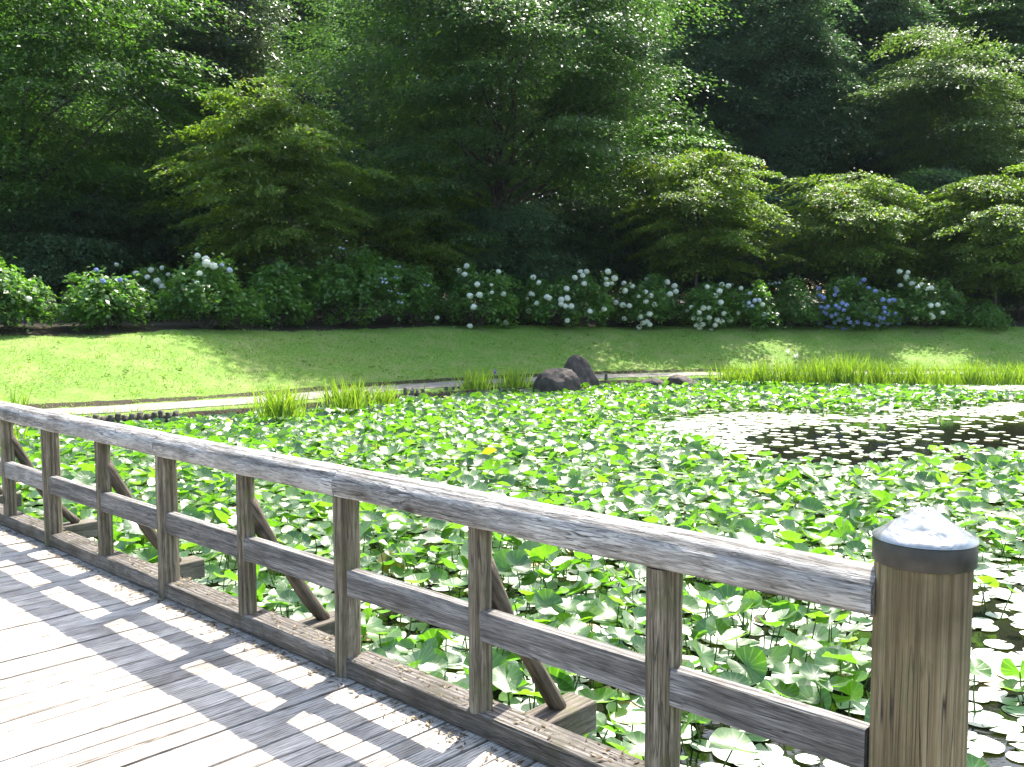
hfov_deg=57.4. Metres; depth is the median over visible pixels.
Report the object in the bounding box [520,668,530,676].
lily leaf
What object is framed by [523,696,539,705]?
lily pad
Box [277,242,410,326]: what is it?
hydrangea bush
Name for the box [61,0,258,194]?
woodland tree
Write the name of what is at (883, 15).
cypress tree
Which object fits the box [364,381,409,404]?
iris clump
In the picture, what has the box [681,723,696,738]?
lily pad
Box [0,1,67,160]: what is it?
woodland tree
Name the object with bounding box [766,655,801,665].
lily leaf
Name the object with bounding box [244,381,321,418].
iris clump
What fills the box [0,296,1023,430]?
lawn
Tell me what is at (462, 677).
lily pad
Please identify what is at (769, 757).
lily pad
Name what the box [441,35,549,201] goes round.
woodland tree
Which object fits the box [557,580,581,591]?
lily leaf
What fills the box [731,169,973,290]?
cherry tree
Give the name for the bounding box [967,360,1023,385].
iris clump
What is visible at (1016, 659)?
lily pad
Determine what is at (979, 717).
lily pad
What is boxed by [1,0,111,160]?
woodland tree
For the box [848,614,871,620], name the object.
lily pad
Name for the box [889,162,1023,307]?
cherry tree
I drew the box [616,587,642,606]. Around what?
lily leaf
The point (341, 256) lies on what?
evergreen shrub
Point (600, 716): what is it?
lily leaf
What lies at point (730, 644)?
lily leaf
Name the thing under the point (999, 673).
lily pad
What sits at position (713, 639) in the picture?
lily pad
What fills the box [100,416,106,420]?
retaining pile
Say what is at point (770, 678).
lily leaf
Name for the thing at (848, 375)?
iris clump
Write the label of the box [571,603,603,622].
lily leaf
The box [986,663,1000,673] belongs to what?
lily pad
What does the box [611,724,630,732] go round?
lily leaf
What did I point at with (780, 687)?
lily leaf
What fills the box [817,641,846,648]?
lily leaf
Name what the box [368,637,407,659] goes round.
lily leaf
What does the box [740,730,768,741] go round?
lily pad
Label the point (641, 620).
lily leaf
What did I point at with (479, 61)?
broadleaf tree
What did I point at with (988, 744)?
lily pad
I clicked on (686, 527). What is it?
lily leaf
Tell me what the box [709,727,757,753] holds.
lily leaf
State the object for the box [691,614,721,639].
lily leaf
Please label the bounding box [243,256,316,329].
hydrangea bush
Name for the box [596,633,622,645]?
lily leaf
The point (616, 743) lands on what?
lily leaf
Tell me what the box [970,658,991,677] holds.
lily leaf
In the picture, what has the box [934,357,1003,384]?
iris clump
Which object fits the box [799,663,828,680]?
lily leaf
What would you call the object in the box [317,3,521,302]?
woodland tree
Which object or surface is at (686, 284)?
evergreen shrub
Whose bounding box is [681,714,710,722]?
lily leaf
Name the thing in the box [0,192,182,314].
evergreen shrub
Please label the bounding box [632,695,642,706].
lily pad
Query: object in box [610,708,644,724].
lily pad
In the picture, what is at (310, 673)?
leaf litter
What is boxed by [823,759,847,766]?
lily pad
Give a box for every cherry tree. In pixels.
[120,72,399,320]
[283,160,515,318]
[555,112,770,315]
[598,147,815,291]
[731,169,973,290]
[816,165,1021,309]
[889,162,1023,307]
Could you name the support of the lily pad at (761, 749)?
on the pond water
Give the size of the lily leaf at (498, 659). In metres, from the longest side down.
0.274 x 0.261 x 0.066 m
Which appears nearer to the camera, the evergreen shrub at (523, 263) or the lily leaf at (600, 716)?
the lily leaf at (600, 716)
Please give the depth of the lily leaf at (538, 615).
6.61 m
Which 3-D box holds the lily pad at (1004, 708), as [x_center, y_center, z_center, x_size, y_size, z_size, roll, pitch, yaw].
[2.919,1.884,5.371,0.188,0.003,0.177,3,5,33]
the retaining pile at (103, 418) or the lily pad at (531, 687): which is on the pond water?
the lily pad at (531, 687)
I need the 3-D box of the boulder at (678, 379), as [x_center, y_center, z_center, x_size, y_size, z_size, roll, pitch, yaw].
[5.300,0.152,28.638,1.204,0.858,0.990,0,4,0]
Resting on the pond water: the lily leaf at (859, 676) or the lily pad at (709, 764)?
the lily pad at (709, 764)
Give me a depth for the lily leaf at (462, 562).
7.60 m
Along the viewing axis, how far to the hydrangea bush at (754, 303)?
35.83 m
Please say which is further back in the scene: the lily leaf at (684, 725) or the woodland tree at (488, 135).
the woodland tree at (488, 135)
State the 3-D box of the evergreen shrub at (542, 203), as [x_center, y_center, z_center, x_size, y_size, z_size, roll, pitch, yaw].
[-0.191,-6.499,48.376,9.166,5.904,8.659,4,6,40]
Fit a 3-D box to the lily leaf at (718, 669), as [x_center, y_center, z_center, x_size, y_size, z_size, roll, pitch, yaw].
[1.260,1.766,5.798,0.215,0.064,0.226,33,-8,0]
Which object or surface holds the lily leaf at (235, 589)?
on the lily at (360, 441)
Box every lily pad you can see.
[268,576,284,584]
[361,631,384,640]
[382,630,405,638]
[442,672,456,680]
[448,657,468,668]
[448,678,464,681]
[455,669,467,679]
[492,647,510,655]
[503,697,536,711]
[516,680,534,695]
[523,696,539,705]
[574,683,589,693]
[586,721,619,739]
[591,737,604,742]
[605,686,628,694]
[606,702,637,711]
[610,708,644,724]
[617,695,640,706]
[623,636,644,645]
[630,725,644,732]
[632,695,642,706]
[681,710,692,722]
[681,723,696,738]
[681,736,693,743]
[682,628,699,639]
[687,655,699,666]
[700,632,721,643]
[700,762,728,766]
[712,745,760,763]
[713,648,734,658]
[730,754,760,766]
[738,759,764,766]
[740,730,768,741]
[754,743,783,755]
[760,753,791,763]
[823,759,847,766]
[836,698,867,714]
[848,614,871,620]
[968,710,1003,727]
[968,735,1004,753]
[971,657,995,663]
[972,619,988,627]
[973,648,999,658]
[977,674,1006,687]
[982,717,1022,733]
[984,652,1023,665]
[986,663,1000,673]
[995,670,1019,680]
[996,592,1023,601]
[1001,677,1023,688]
[1001,705,1023,717]
[1009,651,1023,656]
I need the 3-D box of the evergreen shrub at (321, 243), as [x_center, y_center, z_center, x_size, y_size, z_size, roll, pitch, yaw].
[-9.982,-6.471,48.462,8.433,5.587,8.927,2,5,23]
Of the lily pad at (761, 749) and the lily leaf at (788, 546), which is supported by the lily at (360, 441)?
the lily leaf at (788, 546)
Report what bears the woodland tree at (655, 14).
on the lawn at (723, 345)
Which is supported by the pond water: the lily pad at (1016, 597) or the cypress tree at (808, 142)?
the lily pad at (1016, 597)
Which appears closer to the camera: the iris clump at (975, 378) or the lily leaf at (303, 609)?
the lily leaf at (303, 609)
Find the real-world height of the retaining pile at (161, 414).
0.645 m
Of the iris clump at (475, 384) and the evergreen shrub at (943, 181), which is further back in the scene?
the evergreen shrub at (943, 181)
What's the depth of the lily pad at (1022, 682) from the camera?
5.76 m
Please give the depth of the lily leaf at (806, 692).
5.36 m
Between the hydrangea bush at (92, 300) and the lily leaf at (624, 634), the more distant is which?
the hydrangea bush at (92, 300)
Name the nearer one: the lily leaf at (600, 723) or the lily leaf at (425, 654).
the lily leaf at (600, 723)
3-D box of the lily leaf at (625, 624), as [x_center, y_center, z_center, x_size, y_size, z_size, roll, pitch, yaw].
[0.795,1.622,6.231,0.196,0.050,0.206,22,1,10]
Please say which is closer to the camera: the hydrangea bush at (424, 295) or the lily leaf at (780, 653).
the lily leaf at (780, 653)
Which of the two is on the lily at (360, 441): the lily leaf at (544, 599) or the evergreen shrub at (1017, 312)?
the lily leaf at (544, 599)
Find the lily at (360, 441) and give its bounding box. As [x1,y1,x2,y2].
[0,377,1023,766]
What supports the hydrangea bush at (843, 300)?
on the lawn at (723, 345)
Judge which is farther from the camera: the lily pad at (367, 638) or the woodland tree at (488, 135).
the woodland tree at (488, 135)
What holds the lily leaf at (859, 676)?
attached to the lily at (360, 441)
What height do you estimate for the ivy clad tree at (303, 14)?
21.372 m
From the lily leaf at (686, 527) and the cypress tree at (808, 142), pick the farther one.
the cypress tree at (808, 142)
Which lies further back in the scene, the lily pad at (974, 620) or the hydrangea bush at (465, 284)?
the hydrangea bush at (465, 284)
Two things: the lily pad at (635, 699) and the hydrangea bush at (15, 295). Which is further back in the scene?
the hydrangea bush at (15, 295)
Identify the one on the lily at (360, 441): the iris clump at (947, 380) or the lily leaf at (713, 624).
the lily leaf at (713, 624)
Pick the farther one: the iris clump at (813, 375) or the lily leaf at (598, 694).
the iris clump at (813, 375)
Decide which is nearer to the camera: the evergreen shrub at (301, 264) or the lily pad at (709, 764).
the lily pad at (709, 764)
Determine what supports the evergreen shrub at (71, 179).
on the lawn at (723, 345)
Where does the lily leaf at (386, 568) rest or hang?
on the lily at (360, 441)
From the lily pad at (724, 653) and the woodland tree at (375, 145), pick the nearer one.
the lily pad at (724, 653)
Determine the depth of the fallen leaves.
29.32 m
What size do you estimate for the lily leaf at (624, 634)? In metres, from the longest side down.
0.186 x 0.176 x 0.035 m
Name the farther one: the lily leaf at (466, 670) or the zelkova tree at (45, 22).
the zelkova tree at (45, 22)
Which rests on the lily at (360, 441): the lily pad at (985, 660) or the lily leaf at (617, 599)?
the lily leaf at (617, 599)
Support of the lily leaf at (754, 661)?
attached to the lily at (360, 441)
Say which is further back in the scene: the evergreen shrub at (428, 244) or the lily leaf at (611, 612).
the evergreen shrub at (428, 244)
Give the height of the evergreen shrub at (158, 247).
7.030 m
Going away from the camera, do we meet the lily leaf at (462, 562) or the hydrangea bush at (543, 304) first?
the lily leaf at (462, 562)
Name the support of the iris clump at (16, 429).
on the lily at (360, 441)
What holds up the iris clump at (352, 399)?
on the pond water
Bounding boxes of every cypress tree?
[610,0,819,299]
[695,0,902,292]
[780,0,987,198]
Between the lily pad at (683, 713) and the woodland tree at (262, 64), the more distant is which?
the woodland tree at (262, 64)
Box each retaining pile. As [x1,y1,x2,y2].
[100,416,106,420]
[107,414,113,421]
[114,412,120,421]
[121,414,128,421]
[129,413,135,419]
[136,411,143,420]
[144,413,149,419]
[151,411,157,418]
[157,410,164,421]
[165,412,171,421]
[172,410,178,416]
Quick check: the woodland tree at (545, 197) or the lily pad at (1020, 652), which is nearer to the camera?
the lily pad at (1020, 652)
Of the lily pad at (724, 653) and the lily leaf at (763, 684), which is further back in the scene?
the lily pad at (724, 653)
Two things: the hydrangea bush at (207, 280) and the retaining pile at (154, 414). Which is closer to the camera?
the retaining pile at (154, 414)
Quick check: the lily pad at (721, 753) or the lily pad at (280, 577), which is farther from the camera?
the lily pad at (280, 577)
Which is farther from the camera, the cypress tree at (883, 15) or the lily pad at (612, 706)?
the cypress tree at (883, 15)
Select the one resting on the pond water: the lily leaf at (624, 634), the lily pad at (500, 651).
the lily pad at (500, 651)
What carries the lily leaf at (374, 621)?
on the lily at (360, 441)
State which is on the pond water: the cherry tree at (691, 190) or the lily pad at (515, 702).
the lily pad at (515, 702)
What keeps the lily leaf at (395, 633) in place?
on the lily at (360, 441)
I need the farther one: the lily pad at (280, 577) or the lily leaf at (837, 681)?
the lily pad at (280, 577)
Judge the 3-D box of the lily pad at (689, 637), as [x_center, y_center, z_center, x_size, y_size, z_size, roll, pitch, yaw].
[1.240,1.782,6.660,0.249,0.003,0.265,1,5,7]
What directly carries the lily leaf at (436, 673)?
attached to the lily at (360, 441)
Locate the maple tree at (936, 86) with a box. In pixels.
[829,20,1023,194]
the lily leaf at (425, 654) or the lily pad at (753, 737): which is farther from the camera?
the lily leaf at (425, 654)
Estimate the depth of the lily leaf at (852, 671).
5.66 m
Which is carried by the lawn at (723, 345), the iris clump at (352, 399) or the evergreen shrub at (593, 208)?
the evergreen shrub at (593, 208)
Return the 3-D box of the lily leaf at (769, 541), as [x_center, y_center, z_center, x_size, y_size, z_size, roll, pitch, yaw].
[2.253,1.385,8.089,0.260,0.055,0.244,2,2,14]
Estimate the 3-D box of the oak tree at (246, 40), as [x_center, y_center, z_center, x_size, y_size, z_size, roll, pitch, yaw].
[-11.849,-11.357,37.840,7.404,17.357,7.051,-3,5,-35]
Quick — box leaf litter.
[0,504,639,766]
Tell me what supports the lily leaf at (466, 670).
attached to the lily at (360, 441)
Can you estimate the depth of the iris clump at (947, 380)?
26.87 m
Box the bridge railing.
[0,401,979,766]
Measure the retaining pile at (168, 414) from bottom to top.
0.524 m
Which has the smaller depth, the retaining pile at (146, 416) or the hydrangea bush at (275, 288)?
the retaining pile at (146, 416)
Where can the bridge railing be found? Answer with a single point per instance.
(910, 591)
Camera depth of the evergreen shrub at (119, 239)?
38.95 m
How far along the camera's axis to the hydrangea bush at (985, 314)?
35.94 m
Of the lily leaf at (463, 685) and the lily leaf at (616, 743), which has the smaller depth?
the lily leaf at (616, 743)
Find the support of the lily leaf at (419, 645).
on the lily at (360, 441)
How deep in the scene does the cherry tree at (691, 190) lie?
37.40 m
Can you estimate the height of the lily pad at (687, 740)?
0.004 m
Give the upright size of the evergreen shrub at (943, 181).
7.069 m
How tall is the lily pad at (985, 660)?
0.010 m
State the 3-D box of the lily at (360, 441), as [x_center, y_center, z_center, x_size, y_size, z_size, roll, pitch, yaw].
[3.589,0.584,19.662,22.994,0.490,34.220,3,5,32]
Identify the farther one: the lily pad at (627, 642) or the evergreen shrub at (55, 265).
the evergreen shrub at (55, 265)
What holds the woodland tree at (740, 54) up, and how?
on the lawn at (723, 345)
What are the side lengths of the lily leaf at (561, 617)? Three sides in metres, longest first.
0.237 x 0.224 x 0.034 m
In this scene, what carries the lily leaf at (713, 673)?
attached to the lily at (360, 441)
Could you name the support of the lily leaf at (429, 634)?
on the lily at (360, 441)
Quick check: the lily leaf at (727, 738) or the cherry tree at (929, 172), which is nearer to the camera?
the lily leaf at (727, 738)
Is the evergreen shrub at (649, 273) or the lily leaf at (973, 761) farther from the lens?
the evergreen shrub at (649, 273)
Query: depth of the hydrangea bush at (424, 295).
33.06 m
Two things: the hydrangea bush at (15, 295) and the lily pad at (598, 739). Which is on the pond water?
the lily pad at (598, 739)
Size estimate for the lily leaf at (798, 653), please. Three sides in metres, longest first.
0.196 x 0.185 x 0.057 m
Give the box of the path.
[46,371,1022,414]
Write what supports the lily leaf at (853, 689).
attached to the lily at (360, 441)
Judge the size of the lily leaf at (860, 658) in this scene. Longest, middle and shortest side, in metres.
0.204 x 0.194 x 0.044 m
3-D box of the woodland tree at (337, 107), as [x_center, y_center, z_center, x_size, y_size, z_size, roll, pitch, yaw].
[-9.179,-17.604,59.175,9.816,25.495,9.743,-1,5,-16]
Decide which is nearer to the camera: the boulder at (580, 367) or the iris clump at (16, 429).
the iris clump at (16, 429)
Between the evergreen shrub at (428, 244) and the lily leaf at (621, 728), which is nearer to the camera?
the lily leaf at (621, 728)
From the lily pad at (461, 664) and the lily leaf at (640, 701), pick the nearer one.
the lily leaf at (640, 701)
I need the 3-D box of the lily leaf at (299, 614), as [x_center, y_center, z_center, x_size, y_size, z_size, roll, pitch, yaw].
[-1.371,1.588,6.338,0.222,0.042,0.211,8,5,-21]
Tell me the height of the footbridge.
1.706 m
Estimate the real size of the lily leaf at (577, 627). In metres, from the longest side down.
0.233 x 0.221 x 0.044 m
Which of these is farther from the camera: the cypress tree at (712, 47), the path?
the cypress tree at (712, 47)
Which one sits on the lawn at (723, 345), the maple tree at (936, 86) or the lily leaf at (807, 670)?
the maple tree at (936, 86)
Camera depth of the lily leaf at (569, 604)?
6.77 m
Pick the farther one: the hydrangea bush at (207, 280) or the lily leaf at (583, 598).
the hydrangea bush at (207, 280)
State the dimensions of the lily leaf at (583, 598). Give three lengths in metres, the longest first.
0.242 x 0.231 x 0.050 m
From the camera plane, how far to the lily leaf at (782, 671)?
5.31 m
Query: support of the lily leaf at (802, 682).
attached to the lily at (360, 441)
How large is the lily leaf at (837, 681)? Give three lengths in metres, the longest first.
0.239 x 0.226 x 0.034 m
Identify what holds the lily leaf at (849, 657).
attached to the lily at (360, 441)
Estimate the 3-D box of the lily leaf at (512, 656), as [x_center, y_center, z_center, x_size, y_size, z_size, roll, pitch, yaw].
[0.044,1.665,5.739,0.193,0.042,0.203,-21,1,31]
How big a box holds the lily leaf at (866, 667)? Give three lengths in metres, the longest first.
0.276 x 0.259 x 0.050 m
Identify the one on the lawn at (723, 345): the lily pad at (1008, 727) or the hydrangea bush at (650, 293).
the hydrangea bush at (650, 293)
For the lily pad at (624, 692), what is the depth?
5.63 m
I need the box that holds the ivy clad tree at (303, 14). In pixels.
[247,0,371,311]
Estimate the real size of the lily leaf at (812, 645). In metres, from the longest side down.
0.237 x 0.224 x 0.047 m
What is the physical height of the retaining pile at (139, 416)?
0.639 m
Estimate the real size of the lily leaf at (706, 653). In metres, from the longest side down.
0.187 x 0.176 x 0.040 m
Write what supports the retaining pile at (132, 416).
on the lawn at (723, 345)
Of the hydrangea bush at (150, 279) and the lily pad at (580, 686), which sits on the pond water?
the lily pad at (580, 686)
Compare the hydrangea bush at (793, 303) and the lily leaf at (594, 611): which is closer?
the lily leaf at (594, 611)
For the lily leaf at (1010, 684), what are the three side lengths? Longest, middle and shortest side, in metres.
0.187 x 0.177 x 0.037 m
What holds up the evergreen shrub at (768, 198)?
on the lawn at (723, 345)
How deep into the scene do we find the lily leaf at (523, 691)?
4.97 m
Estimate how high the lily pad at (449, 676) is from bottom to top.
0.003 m
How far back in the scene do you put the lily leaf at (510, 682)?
5.24 m
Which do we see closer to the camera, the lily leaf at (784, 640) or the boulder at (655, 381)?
the lily leaf at (784, 640)
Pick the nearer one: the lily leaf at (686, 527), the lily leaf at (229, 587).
the lily leaf at (229, 587)
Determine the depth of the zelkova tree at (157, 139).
37.02 m
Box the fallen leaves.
[1,324,987,378]
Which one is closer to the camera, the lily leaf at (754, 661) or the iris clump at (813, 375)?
the lily leaf at (754, 661)
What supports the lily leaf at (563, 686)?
attached to the lily at (360, 441)
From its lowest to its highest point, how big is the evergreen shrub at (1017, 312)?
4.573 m
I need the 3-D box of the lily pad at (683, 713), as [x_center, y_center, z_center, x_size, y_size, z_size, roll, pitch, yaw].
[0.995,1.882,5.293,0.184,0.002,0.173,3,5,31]
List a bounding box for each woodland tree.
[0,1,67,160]
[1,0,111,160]
[36,1,144,171]
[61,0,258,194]
[144,0,323,203]
[247,0,352,188]
[293,0,436,221]
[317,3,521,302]
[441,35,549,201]
[475,1,673,224]
[545,0,706,224]
[647,0,895,175]
[828,0,964,84]
[867,0,1023,183]
[904,0,1023,307]
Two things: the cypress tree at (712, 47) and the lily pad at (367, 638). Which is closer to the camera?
the lily pad at (367, 638)
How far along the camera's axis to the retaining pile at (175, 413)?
19.43 m
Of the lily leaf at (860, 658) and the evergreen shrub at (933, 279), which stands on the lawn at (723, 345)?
the evergreen shrub at (933, 279)
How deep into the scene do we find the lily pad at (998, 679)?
5.82 m
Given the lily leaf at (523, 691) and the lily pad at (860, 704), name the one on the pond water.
the lily pad at (860, 704)
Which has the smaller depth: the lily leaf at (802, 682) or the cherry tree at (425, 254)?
the lily leaf at (802, 682)
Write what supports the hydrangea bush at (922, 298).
on the lawn at (723, 345)
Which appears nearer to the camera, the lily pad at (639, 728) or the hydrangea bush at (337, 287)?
the lily pad at (639, 728)
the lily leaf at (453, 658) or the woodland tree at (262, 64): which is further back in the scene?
the woodland tree at (262, 64)
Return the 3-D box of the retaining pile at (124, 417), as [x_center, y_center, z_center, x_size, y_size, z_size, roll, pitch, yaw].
[-7.819,0.886,18.877,0.136,0.533,0.126,2,5,25]
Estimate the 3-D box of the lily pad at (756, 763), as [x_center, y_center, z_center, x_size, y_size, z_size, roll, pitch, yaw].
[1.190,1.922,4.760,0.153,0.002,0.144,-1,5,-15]
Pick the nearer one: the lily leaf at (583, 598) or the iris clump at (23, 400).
the lily leaf at (583, 598)
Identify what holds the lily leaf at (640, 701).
attached to the lily at (360, 441)
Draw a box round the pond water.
[16,383,1023,766]
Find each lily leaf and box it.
[224,584,235,594]
[231,581,261,597]
[257,602,276,609]
[290,605,310,620]
[293,610,312,620]
[361,612,381,627]
[366,628,401,643]
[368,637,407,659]
[377,550,404,574]
[396,645,434,668]
[416,629,441,648]
[417,629,452,641]
[429,671,442,678]
[444,652,461,666]
[447,681,468,688]
[457,555,467,569]
[462,667,468,673]
[463,650,508,690]
[492,664,522,691]
[506,652,520,660]
[512,599,525,610]
[512,688,541,697]
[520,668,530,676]
[525,612,555,621]
[533,696,543,704]
[534,589,563,614]
[534,667,573,702]
[549,673,575,692]
[554,612,577,628]
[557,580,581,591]
[557,598,580,610]
[558,617,591,636]
[566,596,597,619]
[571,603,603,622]
[578,687,617,702]
[591,712,606,731]
[595,595,623,619]
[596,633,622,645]
[596,718,628,735]
[603,740,615,747]
[606,626,634,641]
[606,736,642,759]
[607,592,633,605]
[608,705,628,732]
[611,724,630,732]
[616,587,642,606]
[618,619,645,633]
[623,730,644,755]
[631,697,644,711]
[636,617,645,624]
[676,525,690,529]
[681,712,692,734]
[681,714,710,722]
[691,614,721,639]
[691,639,713,667]
[697,670,716,675]
[706,615,731,637]
[708,664,725,674]
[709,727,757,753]
[716,634,754,649]
[719,671,749,685]
[727,646,766,682]
[757,677,778,684]
[758,538,786,545]
[758,679,790,697]
[765,680,799,697]
[766,644,789,667]
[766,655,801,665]
[771,662,804,683]
[779,544,794,549]
[780,630,806,650]
[787,678,822,703]
[790,644,814,663]
[793,685,831,709]
[796,635,826,651]
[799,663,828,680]
[811,676,852,688]
[814,648,852,671]
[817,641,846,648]
[822,651,856,663]
[832,679,862,702]
[834,662,856,673]
[838,647,870,665]
[843,653,870,677]
[846,670,867,681]
[967,753,988,766]
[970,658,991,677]
[998,679,1023,691]
[1000,658,1023,679]
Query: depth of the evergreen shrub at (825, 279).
47.83 m
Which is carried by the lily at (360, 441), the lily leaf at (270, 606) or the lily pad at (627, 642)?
the lily leaf at (270, 606)
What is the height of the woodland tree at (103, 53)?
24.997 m
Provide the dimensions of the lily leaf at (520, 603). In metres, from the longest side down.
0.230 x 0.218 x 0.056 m
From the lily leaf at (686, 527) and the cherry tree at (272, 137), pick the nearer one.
the lily leaf at (686, 527)
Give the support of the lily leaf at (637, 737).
attached to the lily at (360, 441)
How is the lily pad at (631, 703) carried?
on the pond water
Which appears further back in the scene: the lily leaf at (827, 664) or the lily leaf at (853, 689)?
the lily leaf at (827, 664)
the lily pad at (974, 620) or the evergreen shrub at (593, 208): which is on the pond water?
the lily pad at (974, 620)
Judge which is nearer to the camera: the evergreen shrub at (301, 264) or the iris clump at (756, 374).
the iris clump at (756, 374)
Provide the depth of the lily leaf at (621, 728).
4.85 m
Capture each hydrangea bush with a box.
[0,257,60,332]
[46,263,158,332]
[108,259,185,320]
[147,247,270,331]
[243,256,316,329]
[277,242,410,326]
[391,264,448,325]
[435,260,526,328]
[508,267,622,327]
[602,270,686,329]
[674,280,739,330]
[720,280,786,334]
[755,273,825,329]
[811,268,906,330]
[891,268,969,327]
[952,299,1015,330]
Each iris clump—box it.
[1,387,32,404]
[13,424,28,439]
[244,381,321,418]
[315,375,390,409]
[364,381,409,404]
[447,366,501,390]
[495,366,535,388]
[702,363,750,380]
[735,359,782,381]
[763,349,825,382]
[779,353,851,383]
[813,351,904,384]
[846,357,908,383]
[878,358,950,384]
[921,361,975,384]
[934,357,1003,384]
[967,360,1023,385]
[1006,358,1023,385]
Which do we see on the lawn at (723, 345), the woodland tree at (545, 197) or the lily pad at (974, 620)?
the woodland tree at (545, 197)
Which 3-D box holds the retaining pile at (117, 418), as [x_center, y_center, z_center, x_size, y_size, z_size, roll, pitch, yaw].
[-7.914,0.900,18.784,0.126,0.652,0.164,-3,5,-31]
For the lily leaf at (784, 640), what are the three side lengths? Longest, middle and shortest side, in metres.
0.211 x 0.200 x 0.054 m
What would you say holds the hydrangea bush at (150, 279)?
on the lawn at (723, 345)
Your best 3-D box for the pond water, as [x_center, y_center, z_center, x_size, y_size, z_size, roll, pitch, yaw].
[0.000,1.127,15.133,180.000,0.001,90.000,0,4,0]
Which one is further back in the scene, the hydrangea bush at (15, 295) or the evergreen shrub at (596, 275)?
the evergreen shrub at (596, 275)
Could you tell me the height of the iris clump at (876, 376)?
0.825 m
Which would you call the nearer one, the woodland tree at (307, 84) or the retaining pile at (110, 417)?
the retaining pile at (110, 417)
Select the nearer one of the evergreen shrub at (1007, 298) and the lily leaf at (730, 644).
the lily leaf at (730, 644)
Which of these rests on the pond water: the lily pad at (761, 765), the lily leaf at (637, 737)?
the lily pad at (761, 765)
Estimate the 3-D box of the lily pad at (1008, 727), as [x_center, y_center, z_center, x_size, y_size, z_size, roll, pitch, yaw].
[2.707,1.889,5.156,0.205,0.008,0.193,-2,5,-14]
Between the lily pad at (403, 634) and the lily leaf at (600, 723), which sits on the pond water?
the lily pad at (403, 634)
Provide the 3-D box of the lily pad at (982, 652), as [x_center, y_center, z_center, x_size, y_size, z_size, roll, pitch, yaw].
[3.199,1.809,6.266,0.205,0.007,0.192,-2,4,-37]
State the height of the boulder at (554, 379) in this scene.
1.220 m
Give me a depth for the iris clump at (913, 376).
27.07 m
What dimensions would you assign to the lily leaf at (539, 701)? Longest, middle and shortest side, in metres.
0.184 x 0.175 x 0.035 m
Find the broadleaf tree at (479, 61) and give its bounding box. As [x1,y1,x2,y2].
[238,0,755,318]
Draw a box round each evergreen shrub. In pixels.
[0,155,123,274]
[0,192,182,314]
[18,184,151,281]
[73,137,314,312]
[148,196,352,297]
[284,210,363,307]
[289,212,446,312]
[326,193,488,312]
[417,201,605,318]
[473,198,563,296]
[509,197,655,314]
[510,221,641,317]
[555,188,693,301]
[585,218,703,309]
[633,212,810,312]
[724,173,875,300]
[804,219,876,302]
[806,164,1017,316]
[863,227,1021,315]
[896,225,1023,312]
[970,219,1023,317]
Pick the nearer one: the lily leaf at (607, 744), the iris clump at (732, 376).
the lily leaf at (607, 744)
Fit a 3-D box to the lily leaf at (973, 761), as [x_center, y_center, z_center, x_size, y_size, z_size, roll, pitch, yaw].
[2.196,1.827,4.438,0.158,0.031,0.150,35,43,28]
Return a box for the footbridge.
[0,491,595,766]
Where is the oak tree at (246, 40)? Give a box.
[130,0,316,313]
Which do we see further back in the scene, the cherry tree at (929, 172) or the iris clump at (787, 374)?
the cherry tree at (929, 172)
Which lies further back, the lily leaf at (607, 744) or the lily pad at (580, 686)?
the lily pad at (580, 686)
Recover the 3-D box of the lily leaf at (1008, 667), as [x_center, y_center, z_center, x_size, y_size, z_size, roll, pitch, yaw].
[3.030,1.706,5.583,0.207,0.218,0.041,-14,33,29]
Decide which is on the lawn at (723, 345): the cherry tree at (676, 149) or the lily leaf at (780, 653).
the cherry tree at (676, 149)
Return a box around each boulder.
[532,368,580,394]
[564,355,599,388]
[639,378,664,385]
[667,374,699,385]
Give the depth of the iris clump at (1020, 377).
26.70 m
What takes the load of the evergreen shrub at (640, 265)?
on the lawn at (723, 345)
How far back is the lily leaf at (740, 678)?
5.13 m
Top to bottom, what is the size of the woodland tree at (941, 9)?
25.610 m
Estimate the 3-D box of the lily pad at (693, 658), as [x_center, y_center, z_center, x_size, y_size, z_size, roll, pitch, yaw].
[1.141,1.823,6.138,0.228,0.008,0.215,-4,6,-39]
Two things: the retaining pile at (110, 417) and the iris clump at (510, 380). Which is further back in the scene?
the iris clump at (510, 380)
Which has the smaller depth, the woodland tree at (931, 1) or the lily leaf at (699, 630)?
the lily leaf at (699, 630)
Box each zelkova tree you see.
[0,0,275,315]
[0,75,252,270]
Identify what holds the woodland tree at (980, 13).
on the lawn at (723, 345)
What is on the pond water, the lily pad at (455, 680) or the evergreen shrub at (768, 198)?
the lily pad at (455, 680)
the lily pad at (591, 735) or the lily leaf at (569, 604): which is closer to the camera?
the lily pad at (591, 735)
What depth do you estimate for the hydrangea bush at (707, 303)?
35.73 m

